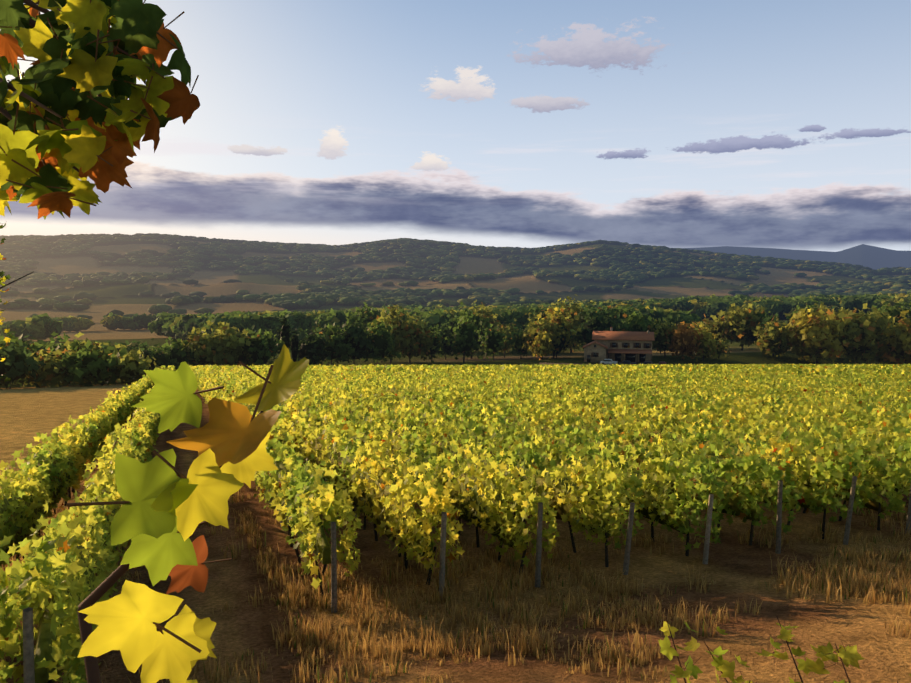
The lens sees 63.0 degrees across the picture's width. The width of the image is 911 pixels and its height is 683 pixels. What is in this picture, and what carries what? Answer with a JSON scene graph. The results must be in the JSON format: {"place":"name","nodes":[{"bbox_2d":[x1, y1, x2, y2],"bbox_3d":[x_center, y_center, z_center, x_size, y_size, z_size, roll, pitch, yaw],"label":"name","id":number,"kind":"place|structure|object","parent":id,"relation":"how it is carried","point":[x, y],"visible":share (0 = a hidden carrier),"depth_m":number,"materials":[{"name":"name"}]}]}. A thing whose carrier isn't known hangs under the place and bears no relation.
{"place":"outdoors","nodes":[
{"label":"outdoors","id":0,"kind":"place"},
{"bbox_2d":[0,239,910,682],"bbox_3d":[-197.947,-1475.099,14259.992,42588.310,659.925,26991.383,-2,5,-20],"label":"ground","id":1,"kind":"structure","parent":0,"point":[732,567],"depth_m":11.27,"materials":[{"name":"brown soil"}]},
{"bbox_2d":[0,0,897,682],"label":"twigs","id":2,"kind":"object","parent":1,"relation":"on","point":[86,630],"visible":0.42,"depth_m":1.73,"materials":[{"name":"brown wood"}]},
{"bbox_2d":[0,0,910,682],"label":"vine leaves","id":3,"kind":"object","parent":2,"relation":"on","point":[160,510],"visible":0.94,"depth_m":1.72,"materials":[{"name":"plant"}]},
{"bbox_2d":[0,388,910,682],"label":"vine leaves","id":4,"kind":"object","parent":1,"relation":"on","point":[54,564],"visible":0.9,"depth_m":12.42,"materials":[{"name":"green plant"}]},
{"bbox_2d":[0,233,910,341],"bbox_3d":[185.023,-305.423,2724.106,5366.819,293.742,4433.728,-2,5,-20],"label":"hillside woodland","id":5,"kind":"object","parent":1,"relation":"on","point":[187,255],"visible":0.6,"depth_m":2691.75,"materials":[{"name":"green plant"}]},
{"bbox_2d":[0,292,910,339],"bbox_3d":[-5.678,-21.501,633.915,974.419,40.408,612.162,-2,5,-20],"label":"distant trees","id":6,"kind":"object","parent":5,"relation":"on","point":[310,318],"visible":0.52,"depth_m":553.33,"materials":[{"name":"green plant"}]},
{"bbox_2d":[0,373,910,682],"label":"grapevines","id":7,"kind":"object","parent":1,"relation":"on","point":[46,635],"visible":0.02,"depth_m":12.74,"materials":[{"name":"plant"}]},
{"bbox_2d":[0,294,910,389],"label":"tree line","id":8,"kind":"object","parent":1,"relation":"on","point":[366,333],"depth_m":200.43,"materials":[{"name":"green plant"}]},
{"bbox_2d":[0,392,910,682],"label":"posts","id":9,"kind":"object","parent":1,"relation":"on","point":[28,648],"depth_m":10.57,"materials":[{"name":"grey wood"}]},
{"bbox_2d":[1,490,910,682],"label":"dry grass tufts","id":10,"kind":"object","parent":1,"relation":"on","point":[316,631],"visible":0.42,"depth_m":9.08,"materials":[{"name":"brown plant"}]},
{"bbox_2d":[106,368,910,425],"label":"vine leaves","id":11,"kind":"object","parent":1,"relation":"on","point":[604,382],"visible":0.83,"depth_m":44.05,"materials":[{"name":"green plant"}]},
{"bbox_2d":[154,363,910,375],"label":"vineyard rows","id":12,"kind":"object","parent":1,"relation":"on","point":[765,369],"visible":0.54,"depth_m":96.59,"materials":[{"name":"green plant"}]},
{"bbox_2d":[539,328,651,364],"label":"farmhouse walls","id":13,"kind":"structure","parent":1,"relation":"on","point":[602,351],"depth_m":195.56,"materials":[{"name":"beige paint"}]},
{"bbox_2d":[587,343,648,361],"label":"windows","id":14,"kind":"structure","parent":13,"relation":"in","point":[631,357],"depth_m":196.37,"materials":[{"name":"black glass"}]},
{"bbox_2d":[582,327,654,353],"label":"farmhouse roofs","id":15,"kind":"structure","parent":13,"relation":"on","point":[619,335],"depth_m":197.01,"materials":[{"name":"tile"}]},
{"bbox_2d":[591,342,651,361],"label":"farmhouse trim","id":16,"kind":"structure","parent":13,"relation":"attached to","point":[623,347],"depth_m":195.75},
{"bbox_2d":[600,359,666,364],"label":"parked cars","id":17,"kind":"object","parent":1,"relation":"on","point":[609,362],"visible":0.5,"depth_m":190.03,"materials":[{"name":"grey metal"}]},
{"bbox_2d":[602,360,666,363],"bbox_3d":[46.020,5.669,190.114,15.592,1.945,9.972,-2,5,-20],"label":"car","id":18,"kind":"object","parent":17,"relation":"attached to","point":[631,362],"visible":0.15,"depth_m":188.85,"materials":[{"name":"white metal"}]},
{"bbox_2d":[0,0,910,251],"label":"sky","id":19,"kind":"structure","parent":0,"point":[778,124],"materials":[{"name":"blue"}]}
]}

